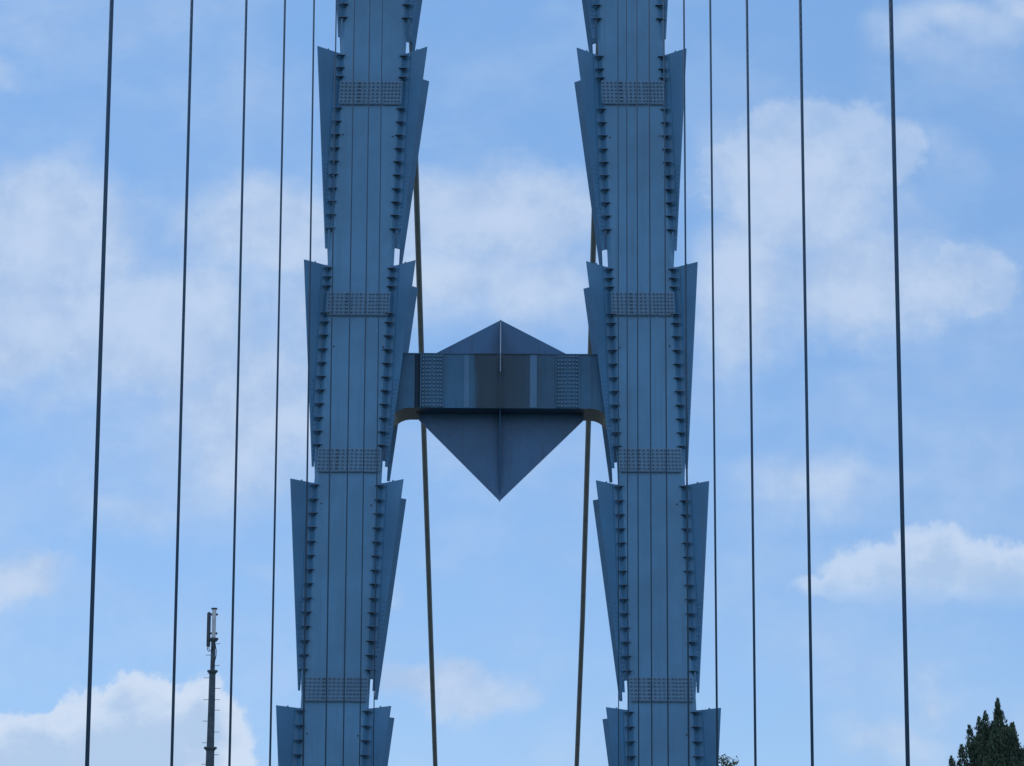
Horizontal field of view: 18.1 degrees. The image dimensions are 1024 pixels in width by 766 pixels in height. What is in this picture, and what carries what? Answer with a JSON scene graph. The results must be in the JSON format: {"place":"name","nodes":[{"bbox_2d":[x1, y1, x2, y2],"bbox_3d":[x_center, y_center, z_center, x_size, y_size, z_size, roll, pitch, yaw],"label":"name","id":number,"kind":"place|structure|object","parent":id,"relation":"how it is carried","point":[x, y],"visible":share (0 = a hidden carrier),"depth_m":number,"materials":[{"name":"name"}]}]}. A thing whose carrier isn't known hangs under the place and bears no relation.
{"place":"outdoors","nodes":[
{"label":"outdoors","id":0,"kind":"place"},
{"bbox_2d":[0,0,1023,765],"label":"sky","id":1,"kind":"structure","parent":0,"point":[505,203],"materials":[{"name":"blue"}]},
{"bbox_3d":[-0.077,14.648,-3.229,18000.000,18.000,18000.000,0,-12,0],"label":"ground","id":2,"kind":"structure","parent":0,"visible":0},
{"bbox_2d":[203,608,220,765],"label":"antenna mast","id":3,"kind":"object","parent":2,"relation":"on","point":[210,748],"visible":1,"depth_m":128.22,"materials":[{"name":"metal"}]},
{"bbox_2d":[276,0,720,765],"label":"bridge tower","id":4,"kind":"structure","parent":2,"relation":"on","point":[500,410],"depth_m":173.40,"materials":[{"name":"blue metal"}]},
{"bbox_2d":[409,43,437,765],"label":"cable","id":5,"kind":"object","parent":4,"relation":"attached to","point":[424,433],"visible":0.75,"depth_m":239.38,"materials":[{"name":"black metal"}]},
{"bbox_2d":[85,0,113,765],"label":"hanger cable","id":6,"kind":"object","parent":5,"relation":"hanging from","point":[97,444],"visible":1,"depth_m":48.26,"materials":[{"name":"black metal"}]},
{"bbox_2d":[170,0,192,765],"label":"hanger cable","id":7,"kind":"object","parent":5,"relation":"hanging from","point":[181,392],"visible":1,"depth_m":61.57,"materials":[{"name":"black metal"}]},
{"bbox_2d":[228,0,247,765],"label":"hanger cable","id":8,"kind":"object","parent":5,"relation":"hanging from","point":[237,405],"visible":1,"depth_m":74.86,"materials":[{"name":"black metal"}]},
{"bbox_2d":[269,0,285,765],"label":"hanger cable","id":9,"kind":"object","parent":5,"relation":"hanging from","point":[276,434],"visible":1,"depth_m":88.19,"materials":[{"name":"black metal"}]},
{"bbox_2d":[302,0,314,765],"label":"hanger cable","id":10,"kind":"object","parent":5,"relation":"hanging from","point":[308,385],"visible":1,"depth_m":101.48,"materials":[{"name":"black metal"}]},
{"bbox_2d":[325,0,336,765],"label":"hanger cable","id":11,"kind":"object","parent":5,"relation":"hanging from","point":[330,385],"visible":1,"depth_m":114.84,"materials":[{"name":"black metal"}]},
{"bbox_2d":[342,0,354,765],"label":"hanger cable","id":12,"kind":"object","parent":5,"relation":"hanging from","point":[348,384],"visible":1,"depth_m":128.15,"materials":[{"name":"black metal"}]},
{"bbox_2d":[359,0,369,765],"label":"hanger cable","id":13,"kind":"object","parent":5,"relation":"hanging from","point":[364,387],"visible":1,"depth_m":141.41,"materials":[{"name":"black metal"}]},
{"bbox_2d":[373,0,382,765],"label":"hanger cable","id":14,"kind":"object","parent":5,"relation":"hanging from","point":[377,385],"visible":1,"depth_m":154.74,"materials":[{"name":"black metal"}]},
{"bbox_2d":[574,43,597,765],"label":"cable","id":15,"kind":"object","parent":4,"relation":"attached to","point":[584,539],"visible":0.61,"depth_m":246.17,"materials":[{"name":"black metal"}]},
{"bbox_2d":[626,0,628,765],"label":"hanger cable","id":16,"kind":"object","parent":15,"relation":"hanging from","point":[627,391],"visible":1,"depth_m":154.76,"materials":[{"name":"black metal"}]},
{"bbox_2d":[636,0,638,765],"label":"hanger cable","id":17,"kind":"object","parent":15,"relation":"hanging from","point":[637,375],"visible":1,"depth_m":141.47,"materials":[{"name":"black metal"}]},
{"bbox_2d":[648,0,652,765],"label":"hanger cable","id":18,"kind":"object","parent":15,"relation":"hanging from","point":[650,370],"visible":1,"depth_m":128.40,"materials":[{"name":"black metal"}]},
{"bbox_2d":[663,0,668,765],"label":"hanger cable","id":19,"kind":"object","parent":15,"relation":"hanging from","point":[666,388],"visible":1,"depth_m":114.86,"materials":[{"name":"black metal"}]},
{"bbox_2d":[683,0,689,765],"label":"hanger cable","id":20,"kind":"object","parent":15,"relation":"hanging from","point":[686,384],"visible":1,"depth_m":101.60,"materials":[{"name":"black metal"}]},
{"bbox_2d":[709,0,717,765],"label":"hanger cable","id":21,"kind":"object","parent":15,"relation":"hanging from","point":[714,455],"visible":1,"depth_m":88.26,"materials":[{"name":"black metal"}]},
{"bbox_2d":[746,0,756,765],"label":"hanger cable","id":22,"kind":"object","parent":15,"relation":"hanging from","point":[751,406],"visible":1,"depth_m":74.91,"materials":[{"name":"black metal"}]},
{"bbox_2d":[799,0,813,765],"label":"hanger cable","id":23,"kind":"object","parent":15,"relation":"hanging from","point":[806,392],"visible":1,"depth_m":61.63,"materials":[{"name":"black metal"}]},
{"bbox_2d":[889,0,909,765],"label":"hanger cable","id":24,"kind":"object","parent":15,"relation":"hanging from","point":[900,442],"visible":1,"depth_m":48.32,"materials":[{"name":"black metal"}]},
{"bbox_2d":[718,754,738,765],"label":"broadleaf tree","id":25,"kind":"object","parent":2,"relation":"on","point":[723,761],"visible":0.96,"depth_m":214.63,"materials":[{"name":"green plant"}]},
{"bbox_2d":[948,697,1023,765],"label":"conifer tree","id":26,"kind":"object","parent":2,"relation":"on","point":[995,743],"visible":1,"depth_m":149.47,"materials":[{"name":"green plant"}]}
]}

